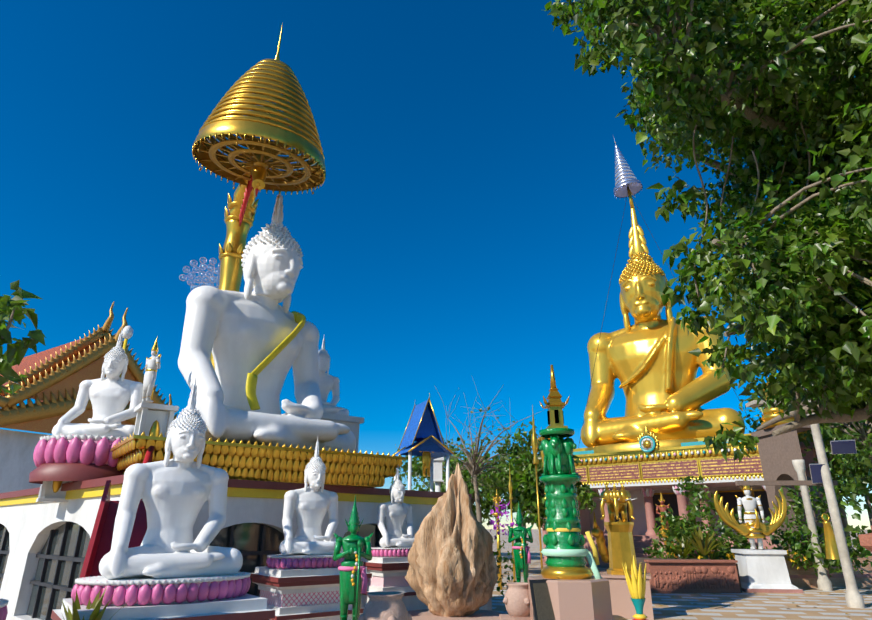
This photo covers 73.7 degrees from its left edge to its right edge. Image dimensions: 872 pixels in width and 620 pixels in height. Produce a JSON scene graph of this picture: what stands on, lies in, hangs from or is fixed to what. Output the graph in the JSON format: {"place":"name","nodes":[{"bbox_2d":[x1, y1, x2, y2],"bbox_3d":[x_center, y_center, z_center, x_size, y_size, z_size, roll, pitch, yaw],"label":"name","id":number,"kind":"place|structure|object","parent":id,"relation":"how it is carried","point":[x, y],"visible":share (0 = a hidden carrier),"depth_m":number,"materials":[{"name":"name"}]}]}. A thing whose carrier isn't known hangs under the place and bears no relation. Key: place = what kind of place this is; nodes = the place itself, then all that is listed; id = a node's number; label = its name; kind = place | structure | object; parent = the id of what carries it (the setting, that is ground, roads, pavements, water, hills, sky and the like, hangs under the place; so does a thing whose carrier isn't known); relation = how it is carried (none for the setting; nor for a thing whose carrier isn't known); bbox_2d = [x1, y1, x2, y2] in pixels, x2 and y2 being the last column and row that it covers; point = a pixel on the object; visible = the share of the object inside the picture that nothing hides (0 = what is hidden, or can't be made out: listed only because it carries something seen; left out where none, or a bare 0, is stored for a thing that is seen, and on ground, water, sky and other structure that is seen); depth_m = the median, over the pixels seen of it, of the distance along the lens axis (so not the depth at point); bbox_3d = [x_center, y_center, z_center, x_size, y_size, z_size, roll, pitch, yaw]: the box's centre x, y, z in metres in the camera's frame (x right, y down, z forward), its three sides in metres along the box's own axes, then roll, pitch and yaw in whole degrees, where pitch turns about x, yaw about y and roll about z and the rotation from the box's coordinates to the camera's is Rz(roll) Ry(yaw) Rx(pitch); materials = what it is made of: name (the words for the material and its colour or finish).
{"place":"outdoors","nodes":[
{"label":"outdoors","id":0,"kind":"place"},
{"bbox_2d":[0,598,8,619],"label":"pot","id":1,"kind":"object","parent":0,"point":[3,609],"visible":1,"depth_m":3.68,"materials":[{"name":"white ceramic"}]},
{"bbox_2d":[0,280,45,397],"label":"foliage","id":2,"kind":"object","parent":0,"point":[11,310],"visible":1,"depth_m":7.17,"materials":[{"name":"green plant"}]},
{"bbox_2d":[0,302,177,492],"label":"temple","id":3,"kind":"structure","parent":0,"point":[57,376],"depth_m":30.93,"materials":[{"name":"white paint"}]},
{"bbox_2d":[120,326,132,377],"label":"lamp post","id":4,"kind":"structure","parent":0,"point":[127,331],"depth_m":14.66,"materials":[{"name":"white paint"}]},
{"bbox_2d":[0,0,871,528],"label":"sky","id":5,"kind":"structure","parent":0,"point":[459,237],"materials":[{"name":"blue"}]},
{"bbox_2d":[479,551,493,610],"bbox_3d":[0.557,5.554,11.751,0.998,1.427,0.759,15,-25,-34],"label":"pedestal","id":6,"kind":"object","parent":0,"point":[488,606],"visible":0.02,"depth_m":11.57,"materials":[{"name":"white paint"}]},
{"bbox_2d":[486,529,871,619],"bbox_3d":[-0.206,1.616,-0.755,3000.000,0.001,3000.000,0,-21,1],"label":"ground","id":7,"kind":"structure","parent":0,"point":[765,606],"depth_m":14.73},
{"bbox_2d":[80,480,146,577],"bbox_3d":[-3.806,3.156,6.879,0.650,2.246,1.775,8,-22,-21],"label":"stair railing","id":8,"kind":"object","parent":7,"relation":"on","point":[99,545],"depth_m":7.38,"materials":[{"name":"red paint"}]},
{"bbox_2d":[140,446,153,500],"bbox_3d":[-4.055,3.346,7.361,0.078,3.672,1.646,4,-21,-12],"label":"stair rail","id":9,"kind":"object","parent":7,"relation":"on","point":[149,455],"depth_m":8.46,"materials":[{"name":"red"}]},
{"bbox_2d":[51,594,274,619],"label":"pedestal","id":10,"kind":"object","parent":7,"relation":"on","point":[248,607],"visible":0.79,"depth_m":4.59,"materials":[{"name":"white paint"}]},
{"bbox_2d":[61,587,123,619],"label":"spiky plant","id":11,"kind":"object","parent":10,"relation":"on","point":[96,614],"visible":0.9,"depth_m":4.12,"materials":[{"name":"green plant"}]},
{"bbox_2d":[71,571,250,605],"bbox_3d":[-2.289,2.356,4.949,1.412,0.182,1.020,15,-25,-34],"label":"lotus","id":12,"kind":"object","parent":10,"relation":"on","point":[142,591],"visible":0.79,"depth_m":4.55,"materials":[{"name":"pink paint"},{"name":"white paint"}]},
{"bbox_2d":[99,377,242,578],"bbox_3d":[-2.284,1.445,5.291,1.150,1.809,0.755,16,-26,-36],"label":"buddha statue","id":13,"kind":"object","parent":12,"relation":"on","point":[178,490],"visible":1,"depth_m":5.13,"materials":[{"name":"white stone"}]},
{"bbox_2d":[0,475,471,619],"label":"podium","id":14,"kind":"object","parent":7,"relation":"on","point":[43,547],"visible":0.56,"depth_m":10.25,"materials":[{"name":"white paint"}]},
{"bbox_2d":[29,463,122,483],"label":"plinth","id":15,"kind":"structure","parent":14,"relation":"on","point":[72,472],"depth_m":9.58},
{"bbox_2d":[33,434,127,466],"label":"lotus pedestal","id":16,"kind":"structure","parent":15,"relation":"on","point":[85,449],"depth_m":9.76,"materials":[{"name":"pink paint"},{"name":"white paint"}]},
{"bbox_2d":[52,327,142,437],"bbox_3d":[-6.066,1.318,10.805,1.408,2.215,0.924,4,-21,-10],"label":"statue","id":17,"kind":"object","parent":16,"relation":"on","point":[111,395],"depth_m":10.72,"materials":[{"name":"white stone"}]},
{"bbox_2d":[36,402,178,502],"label":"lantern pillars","id":18,"kind":"structure","parent":14,"relation":"on","point":[154,418],"depth_m":9.74,"materials":[{"name":"white paint"}]},
{"bbox_2d":[142,338,160,402],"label":"statue","id":19,"kind":"object","parent":18,"relation":"on","point":[152,365],"visible":0.98,"depth_m":9.64,"materials":[{"name":"paint"}]},
{"bbox_2d":[210,155,266,369],"bbox_3d":[-4.226,0.078,11.915,1.661,6.894,2.566,0,-21,1],"label":"umbrella pole","id":20,"kind":"object","parent":14,"relation":"on","point":[240,215],"visible":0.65,"depth_m":13.15,"materials":[{"name":"gold metal"}]},
{"bbox_2d":[179,257,219,289],"bbox_3d":[-5.193,-0.199,12.940,1.125,2.154,0.041,6,-22,-16],"label":"silver fan","id":21,"kind":"object","parent":20,"relation":"attached to","point":[206,273],"visible":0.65,"depth_m":13.14},
{"bbox_2d":[192,24,325,197],"bbox_3d":[-3.424,-4.419,12.089,2.622,3.559,2.622,4,-11,3],"label":"ceremonial umbrella","id":22,"kind":"object","parent":20,"relation":"on","point":[266,121],"visible":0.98,"depth_m":11.38,"materials":[{"name":"gold metal"}]},
{"bbox_2d":[110,432,405,487],"bbox_3d":[-3.408,2.969,10.845,4.740,0.610,3.160,15,-25,-34],"label":"lotus base","id":23,"kind":"object","parent":14,"relation":"on","point":[250,461],"visible":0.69,"depth_m":9.69,"materials":[{"name":"paint"}]},
{"bbox_2d":[178,192,355,452],"bbox_3d":[-3.294,-0.097,12.038,2.572,6.206,3.916,-14,-25,33],"label":"buddha statue","id":24,"kind":"object","parent":23,"relation":"on","point":[259,341],"visible":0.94,"depth_m":11.30,"materials":[{"name":"white stone"}]},
{"bbox_2d":[281,412,363,452],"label":"plinth","id":25,"kind":"structure","parent":14,"relation":"on","point":[352,423],"depth_m":13.61,"materials":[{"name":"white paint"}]},
{"bbox_2d":[319,339,348,415],"bbox_3d":[-2.745,1.570,14.140,1.338,2.106,0.879,15,-25,-34],"label":"statue","id":26,"kind":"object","parent":25,"relation":"on","point":[328,383],"depth_m":14.13,"materials":[{"name":"white stone"}]},
{"bbox_2d":[250,566,371,619],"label":"pedestal","id":27,"kind":"object","parent":7,"relation":"on","point":[301,594],"visible":0.73,"depth_m":7.97,"materials":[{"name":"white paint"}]},
{"bbox_2d":[266,554,343,568],"bbox_3d":[-1.828,3.682,8.546,1.339,0.173,0.967,15,-25,-34],"label":"lotus","id":28,"kind":"object","parent":27,"relation":"on","point":[281,561],"visible":0.67,"depth_m":8.11,"materials":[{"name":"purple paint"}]},
{"bbox_2d":[279,439,342,555],"bbox_3d":[-1.829,2.792,8.875,1.091,1.767,0.716,14,-24,-32],"label":"buddha statue","id":29,"kind":"object","parent":28,"relation":"on","point":[311,504],"visible":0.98,"depth_m":8.74,"materials":[{"name":"white stone"}]},
{"bbox_2d":[361,557,427,610],"bbox_3d":[-0.675,4.980,10.075,1.231,1.323,0.936,15,-25,-34],"label":"pedestal","id":30,"kind":"object","parent":7,"relation":"on","point":[389,573],"visible":0.4,"depth_m":9.78,"materials":[{"name":"white paint"}]},
{"bbox_2d":[371,547,410,556],"bbox_3d":[-0.674,4.291,10.334,1.156,0.149,0.835,15,-25,-34],"label":"lotus","id":31,"kind":"object","parent":30,"relation":"on","point":[389,552],"visible":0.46,"depth_m":9.93,"materials":[{"name":"pink paint"}]},
{"bbox_2d":[377,469,414,547],"bbox_3d":[-0.667,3.559,10.611,0.942,1.452,0.618,17,-26,-37],"label":"buddha statue","id":32,"kind":"object","parent":31,"relation":"on","point":[395,512],"visible":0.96,"depth_m":10.48,"materials":[{"name":"white stone"}]},
{"bbox_2d":[391,393,454,491],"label":"pavilion","id":33,"kind":"structure","parent":7,"relation":"on","point":[422,423],"depth_m":23.54,"materials":[{"name":"tile"}]},
{"bbox_2d":[419,438,433,476],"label":"statue","id":34,"kind":"object","parent":33,"relation":"on","point":[426,459],"visible":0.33,"depth_m":23.41,"materials":[{"name":"gold metal"}]},
{"bbox_2d":[389,437,468,491],"bbox_3d":[-0.278,12.732,40.242,6.674,8.061,6.742,0,-21,1],"label":"tree","id":35,"kind":"object","parent":7,"relation":"on","point":[417,470],"visible":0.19,"depth_m":39.80,"materials":[{"name":"green plant"}]},
{"bbox_2d":[433,457,443,491],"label":"pillar","id":36,"kind":"structure","parent":7,"relation":"on","point":[437,471],"depth_m":25.75,"materials":[{"name":"white paint"}]},
{"bbox_2d":[408,609,502,619],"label":"rock planter","id":37,"kind":"object","parent":7,"relation":"on","point":[427,614],"visible":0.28,"depth_m":8.66,"materials":[{"name":"stone"}]},
{"bbox_2d":[405,463,498,616],"bbox_3d":[0.182,3.584,9.164,1.353,2.354,1.164,-8,-22,21],"label":"rock","id":38,"kind":"object","parent":37,"relation":"on","point":[453,570],"visible":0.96,"depth_m":8.84,"materials":[{"name":"brown stone"}]},
{"bbox_2d":[424,449,506,525],"bbox_3d":[1.977,11.804,35.557,5.787,6.503,5.587,14,-25,-33],"label":"tree","id":39,"kind":"object","parent":7,"relation":"on","point":[486,509],"visible":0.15,"depth_m":35.34,"materials":[{"name":"green plant"}]},
{"bbox_2d":[442,387,543,523],"bbox_3d":[2.562,8.276,30.448,6.521,9.497,7.512,0,-21,1],"label":"bare tree","id":40,"kind":"object","parent":7,"relation":"on","point":[475,463],"visible":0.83,"depth_m":30.26,"materials":[{"name":"brown plant"}]},
{"bbox_2d":[492,512,501,589],"bbox_3d":[1.986,7.600,18.386,0.362,2.266,0.380,0,-21,1],"label":"deva post","id":41,"kind":"object","parent":7,"relation":"on","point":[498,544],"visible":0.62,"depth_m":18.39,"materials":[{"name":"gold metal"}]},
{"bbox_2d":[493,490,500,511],"bbox_3d":[1.984,6.213,18.888,0.272,0.807,0.153,-2,-21,6],"label":"finial","id":42,"kind":"object","parent":41,"relation":"on","point":[496,499],"visible":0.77,"depth_m":18.87,"materials":[{"name":"paint"}]},
{"bbox_2d":[454,421,540,527],"bbox_3d":[4.931,10.159,32.772,7.117,7.621,6.827,7,-22,-18],"label":"tree","id":43,"kind":"object","parent":7,"relation":"on","point":[490,484],"visible":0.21,"depth_m":32.79,"materials":[{"name":"green plant"}]},
{"bbox_2d":[499,614,510,619],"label":"jar plinths","id":44,"kind":"object","parent":7,"relation":"on","point":[504,616],"visible":0.27,"depth_m":8.42,"materials":[{"name":"stone"}]},
{"bbox_2d":[358,591,411,619],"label":"stone jar","id":45,"kind":"object","parent":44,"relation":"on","point":[385,605],"visible":1,"depth_m":6.00,"materials":[{"name":"stone"}]},
{"bbox_2d":[503,582,529,616],"bbox_3d":[1.214,4.218,8.456,0.436,0.440,0.436,-9,-22,22],"label":"stone jar","id":46,"kind":"object","parent":44,"relation":"on","point":[516,600],"visible":0.77,"depth_m":8.30,"materials":[{"name":"stone"}]},
{"bbox_2d":[508,405,547,581],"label":"poles","id":47,"kind":"object","parent":7,"relation":"on","point":[534,441],"visible":0.71,"depth_m":22.46,"materials":[{"name":"metal"}]},
{"bbox_2d":[494,444,598,530],"bbox_3d":[4.825,8.663,25.705,4.292,5.483,4.129,11,-23,-27],"label":"tree","id":48,"kind":"object","parent":7,"relation":"on","point":[523,479],"visible":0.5,"depth_m":25.34,"materials":[{"name":"green plant"}]},
{"bbox_2d":[510,365,626,619],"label":"green pillar","id":49,"kind":"structure","parent":7,"relation":"on","point":[578,590],"depth_m":8.26,"materials":[{"name":"green glossy paint"},{"name":"gold paint"},{"name":"mint cloth"}]},
{"bbox_2d":[529,579,555,619],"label":"plaque","id":50,"kind":"object","parent":49,"relation":"attached to","point":[541,603],"visible":0.66,"depth_m":7.73,"materials":[{"name":"black stone"}]},
{"bbox_2d":[596,482,653,619],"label":"statue","id":51,"kind":"object","parent":7,"relation":"on","point":[621,548],"visible":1,"depth_m":12.96,"materials":[{"name":"gold metal"}]},
{"bbox_2d":[622,555,647,619],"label":"flower stand","id":52,"kind":"object","parent":7,"relation":"on","point":[636,581],"visible":1,"depth_m":7.81,"materials":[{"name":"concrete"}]},
{"bbox_2d":[500,588,867,619],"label":"fallen leaves","id":53,"kind":"object","parent":7,"relation":"on","point":[733,606],"visible":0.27,"depth_m":14.19,"materials":[{"name":"brown plant"}]},
{"bbox_2d":[542,441,833,564],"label":"naga piers","id":54,"kind":"structure","parent":7,"relation":"on","point":[809,456],"depth_m":24.74,"materials":[{"name":"pink stone"}]},
{"bbox_2d":[797,416,811,439],"bbox_3d":[15.866,4.740,25.945,1.523,2.389,1.375,-16,-26,36],"label":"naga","id":55,"kind":"object","parent":54,"relation":"on","point":[803,437],"depth_m":25.11,"materials":[{"name":"gold metal"}]},
{"bbox_2d":[636,557,741,592],"bbox_3d":[7.697,8.544,18.942,3.000,0.890,3.968,-2,-21,5],"label":"planter box","id":56,"kind":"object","parent":7,"relation":"on","point":[682,575],"depth_m":17.25,"materials":[{"name":"ceramic"}]},
{"bbox_2d":[669,536,696,557],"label":"spiky plant","id":57,"kind":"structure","parent":56,"relation":"on","point":[684,553],"depth_m":20.05,"materials":[{"name":"green plant"}]},
{"bbox_2d":[681,526,722,555],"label":"spiky plant","id":58,"kind":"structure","parent":56,"relation":"on","point":[702,549],"depth_m":19.65,"materials":[{"name":"green plant"}]},
{"bbox_2d":[570,426,808,567],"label":"temple building","id":59,"kind":"structure","parent":7,"relation":"on","point":[647,475],"depth_m":28.36,"materials":[{"name":"pink stone"}]},
{"bbox_2d":[591,511,689,562],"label":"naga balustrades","id":60,"kind":"object","parent":59,"relation":"on","point":[598,535],"visible":0.44,"depth_m":25.89,"materials":[{"name":"gold metal"}]},
{"bbox_2d":[585,438,697,452],"bbox_3d":[12.177,7.601,31.071,9.628,0.450,6.640,-12,-24,28],"label":"statue base","id":61,"kind":"object","parent":59,"relation":"on","point":[624,447],"visible":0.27,"depth_m":28.95,"materials":[{"name":"paint"}]},
{"bbox_2d":[581,190,744,446],"bbox_3d":[12.198,-0.205,34.042,8.228,16.475,5.552,-12,-24,28],"label":"golden buddha statue","id":62,"kind":"object","parent":61,"relation":"on","point":[649,362],"visible":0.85,"depth_m":32.40,"materials":[{"name":"gold metal"}]},
{"bbox_2d":[578,136,755,447],"bbox_3d":[11.404,-2.504,34.128,7.225,20.667,7.519,0,-21,1],"label":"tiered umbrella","id":63,"kind":"object","parent":61,"relation":"on","point":[626,180],"visible":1,"depth_m":37.25,"materials":[{"name":"silver metal"}]},
{"bbox_2d":[655,494,670,528],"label":"small statue","id":64,"kind":"object","parent":59,"relation":"on","point":[662,507],"visible":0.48,"depth_m":26.92,"materials":[{"name":"brown"}]},
{"bbox_2d":[544,0,871,462],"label":"bodhi tree","id":65,"kind":"object","parent":7,"relation":"on","point":[779,92],"visible":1,"depth_m":6.58,"materials":[{"name":"green plant"}]},
{"bbox_2d":[731,328,871,421],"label":"banana palm","id":66,"kind":"object","parent":65,"relation":"attached to","point":[862,404],"visible":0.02,"depth_m":7.52,"materials":[{"name":"green plant"}]},
{"bbox_2d":[642,432,871,576],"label":"shrubs","id":67,"kind":"object","parent":7,"relation":"on","point":[798,547],"visible":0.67,"depth_m":19.98,"materials":[{"name":"green plant"}]},
{"bbox_2d":[731,549,802,592],"bbox_3d":[10.131,8.091,18.109,1.581,1.153,1.581,-3,-21,9],"label":"statue pedestal","id":68,"kind":"object","parent":7,"relation":"on","point":[763,571],"visible":0.9,"depth_m":17.61,"materials":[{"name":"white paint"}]},
{"bbox_2d":[714,475,786,549],"bbox_3d":[10.094,6.379,18.558,2.169,2.376,0.842,-4,-21,11],"label":"guardian statue","id":69,"kind":"object","parent":68,"relation":"on","point":[752,527],"visible":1,"depth_m":18.53,"materials":[{"name":"paint"}]},
{"bbox_2d":[708,551,871,587],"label":"planter","id":70,"kind":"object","parent":7,"relation":"on","point":[802,578],"depth_m":18.89,"materials":[{"name":"brick"}]},
{"bbox_2d":[746,414,849,484],"bbox_3d":[20.188,9.661,32.609,6.938,8.434,7.739,0,-21,1],"label":"tree","id":71,"kind":"object","parent":7,"relation":"on","point":[756,425],"depth_m":33.93,"materials":[{"name":"green plant"}]},
{"bbox_2d":[735,400,864,607],"bbox_3d":[11.956,6.090,19.142,2.819,5.625,11.490,-12,-24,29],"label":"gate structure","id":72,"kind":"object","parent":7,"relation":"on","point":[782,460],"depth_m":17.79,"materials":[{"name":"beige paint"}]},
{"bbox_2d":[761,383,793,428],"bbox_3d":[14.046,3.719,24.139,1.375,2.389,1.522,1,-21,-3],"label":"naga on arch","id":73,"kind":"object","parent":72,"relation":"on","point":[768,414],"visible":0.23,"depth_m":23.58,"materials":[{"name":"gold metal"}]},
{"bbox_2d":[738,353,871,487],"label":"tree","id":74,"kind":"object","parent":7,"relation":"on","point":[861,427],"visible":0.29,"depth_m":24.15,"materials":[{"name":"green plant"}]},
{"bbox_2d":[805,388,871,550],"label":"tree","id":75,"kind":"object","parent":7,"relation":"on","point":[866,506],"visible":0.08,"depth_m":25.98,"materials":[{"name":"green plant"}]},
{"bbox_2d":[839,475,871,526],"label":"tree","id":76,"kind":"object","parent":7,"relation":"on","point":[868,503],"visible":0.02,"depth_m":35.04,"materials":[{"name":"green plant"}]},
{"bbox_2d":[858,526,871,551],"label":"planter pot","id":77,"kind":"object","parent":7,"relation":"on","point":[865,540],"visible":1,"depth_m":6.70,"materials":[{"name":"beige paint"}]},
{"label":"deity plinths","id":78,"kind":"object","parent":7,"relation":"on","visible":0},
{"bbox_2d":[333,494,373,619],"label":"green guardian statue","id":79,"kind":"object","parent":78,"relation":"on","point":[352,543],"visible":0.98,"depth_m":6.98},
{"bbox_2d":[338,537,530,593],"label":"flower garlands","id":80,"kind":"object","parent":79,"relation":"attached to","point":[363,574],"visible":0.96,"depth_m":6.95,"materials":[{"name":"pink cloth"},{"name":"yellow flower petals"}]},
{"bbox_2d":[488,499,517,595],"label":"orchid flowers","id":81,"kind":"object","parent":78,"relation":"on","point":[492,522],"visible":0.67,"depth_m":12.73,"materials":[{"name":"purple plant"}]},
{"bbox_2d":[507,502,532,582],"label":"green guardian statue","id":82,"kind":"object","parent":78,"relation":"on","point":[519,531],"visible":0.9,"depth_m":11.93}
]}

